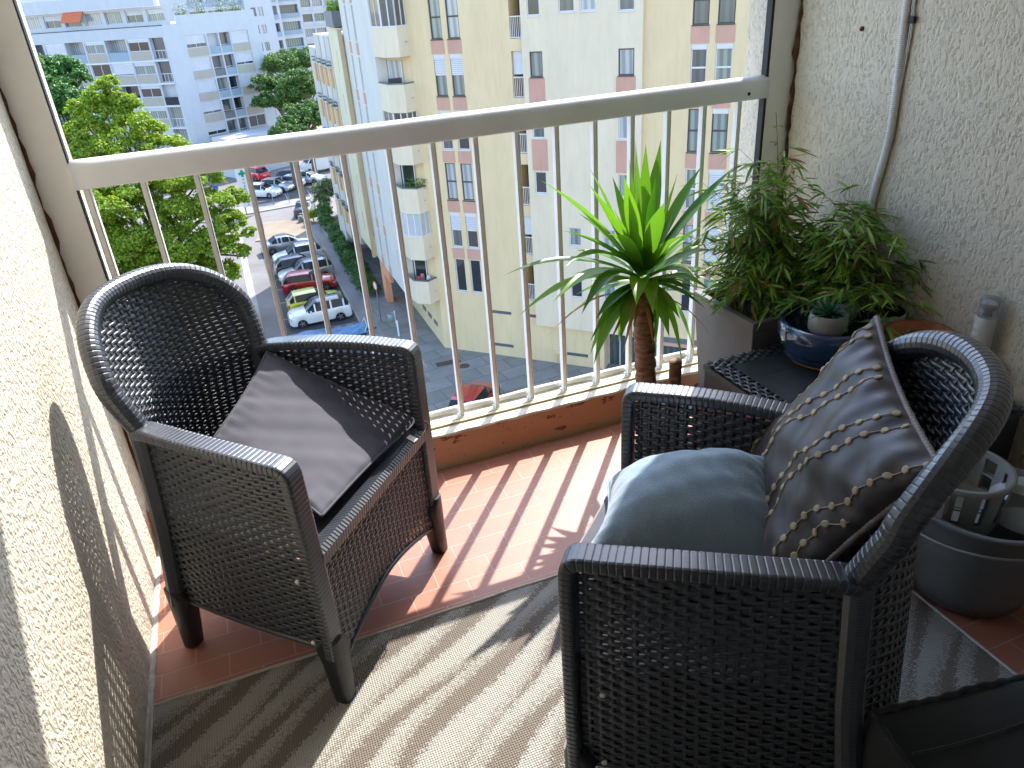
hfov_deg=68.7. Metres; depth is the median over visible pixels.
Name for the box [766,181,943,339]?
bamboo
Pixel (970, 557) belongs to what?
mop bucket
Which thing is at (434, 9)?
window
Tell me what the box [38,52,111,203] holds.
dark tree
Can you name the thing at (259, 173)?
parked car
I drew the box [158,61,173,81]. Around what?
window
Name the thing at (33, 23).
window
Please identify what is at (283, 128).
umbrella pine
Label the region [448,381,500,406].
parked car
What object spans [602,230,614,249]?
window
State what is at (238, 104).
window
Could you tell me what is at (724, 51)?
window
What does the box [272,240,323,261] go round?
parked car
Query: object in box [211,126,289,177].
annex
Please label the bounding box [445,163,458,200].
window
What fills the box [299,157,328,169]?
delivery van
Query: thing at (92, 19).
window
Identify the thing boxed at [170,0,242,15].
terrace plants
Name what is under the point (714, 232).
window
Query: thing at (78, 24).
window
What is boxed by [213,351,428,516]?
seat pad
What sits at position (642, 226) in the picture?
yucca
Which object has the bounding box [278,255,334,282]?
parked car
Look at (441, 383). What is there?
pavement
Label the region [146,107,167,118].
window
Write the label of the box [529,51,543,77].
window
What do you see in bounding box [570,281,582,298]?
window
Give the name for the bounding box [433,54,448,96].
window
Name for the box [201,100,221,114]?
window
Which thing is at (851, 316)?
succulent plant
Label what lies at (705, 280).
window
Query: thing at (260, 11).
window
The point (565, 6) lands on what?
window
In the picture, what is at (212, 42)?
window
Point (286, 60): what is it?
umbrella pine
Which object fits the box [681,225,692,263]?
window
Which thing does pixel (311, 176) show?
parked car
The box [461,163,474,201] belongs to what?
window
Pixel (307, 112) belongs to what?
umbrella pine
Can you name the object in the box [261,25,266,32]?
window
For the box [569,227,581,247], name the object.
window
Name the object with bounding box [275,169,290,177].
parked car
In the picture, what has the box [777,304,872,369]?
bonsai bowl
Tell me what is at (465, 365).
manhole cover
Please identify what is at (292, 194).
car park
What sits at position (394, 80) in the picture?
garden chair
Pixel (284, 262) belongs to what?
parked car
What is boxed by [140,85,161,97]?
window
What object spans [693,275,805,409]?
planter
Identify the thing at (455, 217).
window
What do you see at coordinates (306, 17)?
window
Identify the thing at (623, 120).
window
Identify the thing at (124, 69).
window
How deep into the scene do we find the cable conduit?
2.22 m
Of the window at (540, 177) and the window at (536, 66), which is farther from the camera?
the window at (540, 177)
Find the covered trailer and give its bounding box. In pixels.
[294,317,376,335]
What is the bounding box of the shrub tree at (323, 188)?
[310,176,333,203]
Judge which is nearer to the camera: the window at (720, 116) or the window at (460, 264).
the window at (720, 116)
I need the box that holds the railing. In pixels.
[68,75,769,427]
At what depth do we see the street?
65.74 m
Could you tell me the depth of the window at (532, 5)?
35.46 m
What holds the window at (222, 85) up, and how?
in the apartment building at (187, 76)
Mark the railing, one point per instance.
(88, 175)
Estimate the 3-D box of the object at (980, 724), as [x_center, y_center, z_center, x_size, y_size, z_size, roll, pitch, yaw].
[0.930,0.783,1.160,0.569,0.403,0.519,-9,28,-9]
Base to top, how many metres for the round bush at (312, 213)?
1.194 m
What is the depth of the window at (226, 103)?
101.08 m
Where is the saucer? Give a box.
[887,320,954,338]
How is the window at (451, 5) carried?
in the apartment building at (438, 57)
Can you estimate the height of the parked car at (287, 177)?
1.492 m
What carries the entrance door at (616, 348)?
in the apartment building at (438, 57)
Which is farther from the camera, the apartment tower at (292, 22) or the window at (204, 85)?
the apartment tower at (292, 22)
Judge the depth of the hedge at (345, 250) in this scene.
61.59 m
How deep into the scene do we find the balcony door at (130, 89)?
97.88 m
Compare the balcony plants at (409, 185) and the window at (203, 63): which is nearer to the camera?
the balcony plants at (409, 185)
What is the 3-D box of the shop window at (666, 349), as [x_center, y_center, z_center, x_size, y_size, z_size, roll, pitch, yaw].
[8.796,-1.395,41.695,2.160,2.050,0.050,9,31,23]
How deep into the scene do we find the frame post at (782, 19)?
2.59 m
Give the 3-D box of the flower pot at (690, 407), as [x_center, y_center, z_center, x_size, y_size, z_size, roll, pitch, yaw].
[0.546,0.135,2.713,0.206,0.140,0.206,-13,29,-17]
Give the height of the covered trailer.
1.022 m
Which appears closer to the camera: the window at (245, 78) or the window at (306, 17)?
the window at (245, 78)
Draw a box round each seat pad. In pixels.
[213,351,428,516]
[579,493,708,596]
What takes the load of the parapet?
on the balcony floor
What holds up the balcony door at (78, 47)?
in the apartment building at (187, 76)
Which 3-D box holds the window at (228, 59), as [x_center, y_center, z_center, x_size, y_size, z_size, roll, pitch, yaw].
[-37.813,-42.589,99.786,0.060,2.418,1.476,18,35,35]
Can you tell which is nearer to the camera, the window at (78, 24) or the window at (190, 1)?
the window at (78, 24)
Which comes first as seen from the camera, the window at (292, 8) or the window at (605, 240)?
the window at (605, 240)
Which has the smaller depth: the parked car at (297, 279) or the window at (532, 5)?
the window at (532, 5)
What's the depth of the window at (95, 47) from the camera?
95.14 m
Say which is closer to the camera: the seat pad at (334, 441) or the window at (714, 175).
the seat pad at (334, 441)
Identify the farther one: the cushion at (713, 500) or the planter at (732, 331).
the planter at (732, 331)
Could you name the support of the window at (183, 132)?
in the apartment building at (187, 76)
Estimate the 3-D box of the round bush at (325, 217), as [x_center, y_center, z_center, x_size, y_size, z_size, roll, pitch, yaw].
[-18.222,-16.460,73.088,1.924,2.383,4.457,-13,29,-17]
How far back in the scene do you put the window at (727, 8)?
32.47 m
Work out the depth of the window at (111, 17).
94.06 m
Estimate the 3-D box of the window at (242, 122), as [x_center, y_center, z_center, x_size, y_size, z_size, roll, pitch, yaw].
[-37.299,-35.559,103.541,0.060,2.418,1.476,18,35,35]
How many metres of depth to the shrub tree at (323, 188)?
75.16 m
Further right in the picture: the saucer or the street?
the saucer
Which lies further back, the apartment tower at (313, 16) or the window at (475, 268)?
the apartment tower at (313, 16)
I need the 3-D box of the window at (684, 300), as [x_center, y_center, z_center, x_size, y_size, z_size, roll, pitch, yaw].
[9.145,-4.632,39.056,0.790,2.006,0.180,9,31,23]
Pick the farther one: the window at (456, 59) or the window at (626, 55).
the window at (456, 59)
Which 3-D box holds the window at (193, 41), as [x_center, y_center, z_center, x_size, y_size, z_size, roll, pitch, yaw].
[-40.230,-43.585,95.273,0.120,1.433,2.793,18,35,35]
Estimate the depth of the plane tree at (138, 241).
45.57 m
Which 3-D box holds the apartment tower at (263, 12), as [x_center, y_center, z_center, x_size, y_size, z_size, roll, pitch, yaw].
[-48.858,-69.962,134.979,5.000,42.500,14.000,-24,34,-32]
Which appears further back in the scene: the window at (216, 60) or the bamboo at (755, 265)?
the window at (216, 60)
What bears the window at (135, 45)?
in the apartment building at (187, 76)
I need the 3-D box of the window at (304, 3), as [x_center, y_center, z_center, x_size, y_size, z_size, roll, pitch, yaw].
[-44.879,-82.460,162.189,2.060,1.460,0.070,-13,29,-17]
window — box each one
[25,17,41,29]
[44,16,61,28]
[44,43,65,55]
[66,21,81,26]
[84,13,101,25]
[84,41,105,53]
[91,64,111,76]
[104,11,122,24]
[111,63,133,75]
[125,10,143,22]
[127,38,149,51]
[133,62,155,74]
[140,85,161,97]
[146,8,165,21]
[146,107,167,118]
[151,37,167,58]
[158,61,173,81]
[163,129,171,134]
[170,107,184,126]
[175,129,188,145]
[185,34,206,47]
[186,0,200,2]
[190,57,211,70]
[196,79,216,92]
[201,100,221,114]
[206,33,216,46]
[207,121,226,135]
[212,55,221,68]
[217,77,226,90]
[219,32,228,44]
[222,99,231,111]
[224,54,233,67]
[227,119,236,132]
[229,76,237,88]
[230,30,248,42]
[233,97,242,109]
[235,52,252,64]
[238,117,246,129]
[240,73,255,85]
[244,93,259,106]
[249,114,265,126]
[257,7,263,15]
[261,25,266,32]
[264,42,269,50]
[279,4,296,13]
[282,21,299,29]
[285,37,302,46]
[300,0,309,6]
[302,14,312,21]
[305,29,314,36]
[312,0,321,5]
[314,13,323,20]
[316,28,325,32]
[428,0,442,40]
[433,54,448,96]
[439,111,453,150]
[445,0,460,39]
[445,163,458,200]
[450,54,465,96]
[450,212,463,247]
[455,111,470,150]
[455,259,467,292]
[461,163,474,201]
[465,213,478,249]
[470,260,482,294]
[526,0,539,16]
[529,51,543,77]
[532,128,544,139]
[535,171,547,194]
[557,0,574,13]
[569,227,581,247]
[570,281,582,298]
[579,0,596,11]
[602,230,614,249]
[603,283,614,300]
[617,0,634,11]
[617,48,634,76]
[617,117,626,140]
[618,174,626,197]
[655,345,686,356]
[680,278,689,313]
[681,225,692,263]
[683,169,695,209]
[686,109,698,153]
[690,44,707,83]
[691,0,709,26]
[702,278,716,287]
[703,226,720,265]
[706,169,724,211]
[709,109,728,153]
[715,43,732,79]
[717,0,735,24]
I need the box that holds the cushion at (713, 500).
[591,448,768,555]
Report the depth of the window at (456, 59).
38.72 m
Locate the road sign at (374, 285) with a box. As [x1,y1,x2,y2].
[373,281,381,321]
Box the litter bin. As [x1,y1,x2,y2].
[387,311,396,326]
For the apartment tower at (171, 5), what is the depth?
128.87 m
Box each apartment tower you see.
[158,0,286,73]
[241,0,285,121]
[278,0,315,104]
[299,0,342,97]
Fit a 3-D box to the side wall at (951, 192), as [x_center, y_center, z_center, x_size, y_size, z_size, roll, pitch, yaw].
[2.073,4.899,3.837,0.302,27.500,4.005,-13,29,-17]
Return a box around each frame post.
[0,0,161,453]
[748,0,800,254]
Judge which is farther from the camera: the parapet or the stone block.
the stone block
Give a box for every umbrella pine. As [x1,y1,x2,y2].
[247,69,312,116]
[260,47,311,74]
[267,122,310,188]
[275,65,316,129]
[275,98,321,173]
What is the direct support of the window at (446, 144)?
in the apartment building at (438, 57)
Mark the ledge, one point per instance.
(471, 404)
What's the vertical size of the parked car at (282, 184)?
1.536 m
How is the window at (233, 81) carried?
in the apartment building at (187, 76)
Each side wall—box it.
[0,0,160,767]
[732,0,1023,469]
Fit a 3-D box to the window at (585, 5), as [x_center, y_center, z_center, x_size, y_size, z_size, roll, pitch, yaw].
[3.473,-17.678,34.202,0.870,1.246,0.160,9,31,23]
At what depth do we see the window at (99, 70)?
96.43 m
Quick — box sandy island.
[256,218,312,239]
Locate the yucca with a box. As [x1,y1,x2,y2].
[506,141,737,412]
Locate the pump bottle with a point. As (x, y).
(984, 324)
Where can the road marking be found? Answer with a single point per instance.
(248, 279)
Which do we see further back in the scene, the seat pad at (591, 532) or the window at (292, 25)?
the window at (292, 25)
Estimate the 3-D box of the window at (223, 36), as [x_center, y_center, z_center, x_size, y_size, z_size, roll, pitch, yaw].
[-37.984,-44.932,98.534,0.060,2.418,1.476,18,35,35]
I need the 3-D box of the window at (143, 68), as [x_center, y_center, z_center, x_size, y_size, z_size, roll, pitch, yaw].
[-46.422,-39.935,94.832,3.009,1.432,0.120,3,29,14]
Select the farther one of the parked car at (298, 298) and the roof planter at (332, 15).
the parked car at (298, 298)
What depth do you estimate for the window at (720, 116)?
34.79 m
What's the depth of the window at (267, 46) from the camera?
134.16 m
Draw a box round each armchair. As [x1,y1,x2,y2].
[76,263,447,703]
[558,330,1012,767]
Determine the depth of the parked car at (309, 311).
51.84 m
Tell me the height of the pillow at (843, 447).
0.425 m
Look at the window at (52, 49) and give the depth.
96.55 m
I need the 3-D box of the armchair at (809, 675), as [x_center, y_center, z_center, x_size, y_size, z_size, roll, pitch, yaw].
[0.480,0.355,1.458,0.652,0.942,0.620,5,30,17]
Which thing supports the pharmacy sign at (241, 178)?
on the street
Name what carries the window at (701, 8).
in the apartment building at (438, 57)
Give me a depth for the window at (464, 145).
40.36 m
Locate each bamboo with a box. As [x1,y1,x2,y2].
[666,141,851,329]
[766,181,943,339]
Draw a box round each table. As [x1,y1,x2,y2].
[700,344,1023,460]
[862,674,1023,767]
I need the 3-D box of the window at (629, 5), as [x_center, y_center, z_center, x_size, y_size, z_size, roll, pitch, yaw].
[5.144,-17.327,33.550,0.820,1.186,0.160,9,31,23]
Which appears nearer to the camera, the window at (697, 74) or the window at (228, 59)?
the window at (697, 74)
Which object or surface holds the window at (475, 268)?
in the apartment building at (438, 57)
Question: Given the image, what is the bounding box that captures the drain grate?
[435,359,460,366]
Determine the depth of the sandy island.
74.37 m
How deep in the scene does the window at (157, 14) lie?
92.54 m
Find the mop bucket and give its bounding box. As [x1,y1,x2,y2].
[913,442,1023,617]
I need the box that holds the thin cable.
[894,0,916,131]
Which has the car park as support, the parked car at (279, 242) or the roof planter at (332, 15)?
the parked car at (279, 242)
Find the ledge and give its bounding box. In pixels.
[429,348,696,417]
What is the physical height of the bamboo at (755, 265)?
0.586 m
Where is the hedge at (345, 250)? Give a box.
[326,221,381,293]
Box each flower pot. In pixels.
[636,401,692,448]
[802,293,853,335]
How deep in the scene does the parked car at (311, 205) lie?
77.61 m
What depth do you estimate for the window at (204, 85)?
97.78 m
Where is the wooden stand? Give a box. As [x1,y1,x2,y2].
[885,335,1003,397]
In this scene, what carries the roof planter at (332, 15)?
on the apartment building at (438, 57)
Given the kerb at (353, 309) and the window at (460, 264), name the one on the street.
the kerb at (353, 309)
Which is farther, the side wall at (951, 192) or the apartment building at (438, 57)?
the apartment building at (438, 57)
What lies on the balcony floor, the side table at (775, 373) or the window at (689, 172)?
the side table at (775, 373)
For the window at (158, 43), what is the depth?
93.49 m
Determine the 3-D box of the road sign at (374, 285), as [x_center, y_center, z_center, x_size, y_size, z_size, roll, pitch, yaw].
[-9.091,-5.598,50.829,0.085,2.960,0.680,-20,32,-27]
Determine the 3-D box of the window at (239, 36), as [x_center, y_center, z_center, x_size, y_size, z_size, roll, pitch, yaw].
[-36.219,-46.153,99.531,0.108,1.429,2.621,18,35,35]
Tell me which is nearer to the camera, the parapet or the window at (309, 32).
the parapet
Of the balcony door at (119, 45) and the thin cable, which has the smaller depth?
the thin cable
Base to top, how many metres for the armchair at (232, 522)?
0.942 m
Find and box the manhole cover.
[460,363,469,367]
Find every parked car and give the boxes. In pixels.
[250,166,270,180]
[253,182,281,198]
[259,233,307,254]
[260,177,294,192]
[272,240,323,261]
[273,253,307,275]
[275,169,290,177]
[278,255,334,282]
[281,174,305,188]
[281,269,336,293]
[285,287,340,310]
[287,292,351,327]
[293,200,315,217]
[300,170,323,183]
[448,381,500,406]
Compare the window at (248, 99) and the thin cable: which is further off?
the window at (248, 99)
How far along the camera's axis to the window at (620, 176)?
37.57 m
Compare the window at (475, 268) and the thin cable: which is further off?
the window at (475, 268)
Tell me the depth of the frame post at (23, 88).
1.92 m
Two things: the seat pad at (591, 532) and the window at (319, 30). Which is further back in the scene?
the window at (319, 30)
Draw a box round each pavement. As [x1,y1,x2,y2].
[160,196,312,226]
[319,223,622,411]
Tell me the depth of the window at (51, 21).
96.31 m
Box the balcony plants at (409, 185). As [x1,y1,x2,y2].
[403,178,427,188]
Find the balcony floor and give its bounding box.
[154,407,1023,702]
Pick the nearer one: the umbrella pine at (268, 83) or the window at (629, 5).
the window at (629, 5)
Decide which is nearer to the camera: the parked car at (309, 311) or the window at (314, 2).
the parked car at (309, 311)
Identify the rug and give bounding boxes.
[147,573,1016,767]
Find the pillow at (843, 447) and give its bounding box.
[751,315,935,617]
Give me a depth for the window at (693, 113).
35.29 m
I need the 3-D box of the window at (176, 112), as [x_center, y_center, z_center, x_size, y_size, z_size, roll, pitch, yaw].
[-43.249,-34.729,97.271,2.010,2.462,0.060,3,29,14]
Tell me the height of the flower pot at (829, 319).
0.124 m
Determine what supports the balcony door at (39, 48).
in the apartment building at (187, 76)
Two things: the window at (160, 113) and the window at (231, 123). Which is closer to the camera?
the window at (160, 113)
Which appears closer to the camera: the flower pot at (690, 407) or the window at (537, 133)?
the flower pot at (690, 407)
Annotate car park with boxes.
[256,178,365,362]
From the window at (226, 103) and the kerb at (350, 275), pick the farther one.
the window at (226, 103)
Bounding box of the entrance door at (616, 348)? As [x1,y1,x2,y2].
[608,334,634,364]
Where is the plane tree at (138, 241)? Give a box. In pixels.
[62,74,257,360]
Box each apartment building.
[19,0,277,174]
[308,0,749,368]
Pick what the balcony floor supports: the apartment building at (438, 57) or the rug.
the rug
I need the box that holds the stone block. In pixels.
[298,215,303,222]
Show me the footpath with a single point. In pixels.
(354, 297)
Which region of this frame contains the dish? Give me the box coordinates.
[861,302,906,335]
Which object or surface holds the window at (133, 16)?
in the apartment building at (187, 76)
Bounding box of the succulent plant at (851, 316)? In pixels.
[815,293,861,322]
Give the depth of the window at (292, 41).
141.33 m
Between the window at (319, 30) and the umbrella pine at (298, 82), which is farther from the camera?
the window at (319, 30)
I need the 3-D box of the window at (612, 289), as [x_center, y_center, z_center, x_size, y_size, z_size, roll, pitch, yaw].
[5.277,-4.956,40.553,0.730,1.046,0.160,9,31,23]
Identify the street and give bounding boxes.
[88,160,428,434]
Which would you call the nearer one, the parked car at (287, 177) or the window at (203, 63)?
the parked car at (287, 177)
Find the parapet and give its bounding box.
[146,353,698,536]
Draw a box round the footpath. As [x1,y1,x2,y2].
[311,224,384,336]
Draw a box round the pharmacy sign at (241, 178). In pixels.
[235,168,251,215]
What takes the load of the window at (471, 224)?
in the apartment building at (438, 57)
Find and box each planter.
[324,0,341,27]
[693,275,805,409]
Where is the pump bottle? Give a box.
[970,295,1000,348]
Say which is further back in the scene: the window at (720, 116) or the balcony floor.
the window at (720, 116)
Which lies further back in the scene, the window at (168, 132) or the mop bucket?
the window at (168, 132)
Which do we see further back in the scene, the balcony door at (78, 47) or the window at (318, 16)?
the window at (318, 16)
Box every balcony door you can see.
[35,45,44,56]
[73,43,84,54]
[112,40,127,52]
[125,86,140,97]
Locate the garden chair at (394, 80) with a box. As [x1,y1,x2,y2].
[388,77,400,82]
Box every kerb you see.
[200,205,367,334]
[322,227,362,297]
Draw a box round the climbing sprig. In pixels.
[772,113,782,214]
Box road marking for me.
[237,174,356,335]
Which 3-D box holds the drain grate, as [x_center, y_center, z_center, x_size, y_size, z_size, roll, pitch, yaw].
[-3.849,-1.292,45.179,1.500,0.018,0.550,-13,29,-17]
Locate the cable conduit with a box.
[855,0,911,286]
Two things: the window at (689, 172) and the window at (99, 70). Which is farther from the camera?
the window at (99, 70)
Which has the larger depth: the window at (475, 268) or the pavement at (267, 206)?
the pavement at (267, 206)
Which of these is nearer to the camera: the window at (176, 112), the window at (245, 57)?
the window at (176, 112)
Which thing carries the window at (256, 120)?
in the apartment building at (187, 76)
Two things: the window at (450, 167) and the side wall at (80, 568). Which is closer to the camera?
the side wall at (80, 568)
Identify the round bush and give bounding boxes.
[308,209,318,220]
[315,201,335,227]
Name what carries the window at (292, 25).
in the apartment tower at (292, 22)
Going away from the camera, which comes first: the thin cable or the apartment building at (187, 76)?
the thin cable
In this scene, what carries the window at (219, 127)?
in the apartment building at (187, 76)

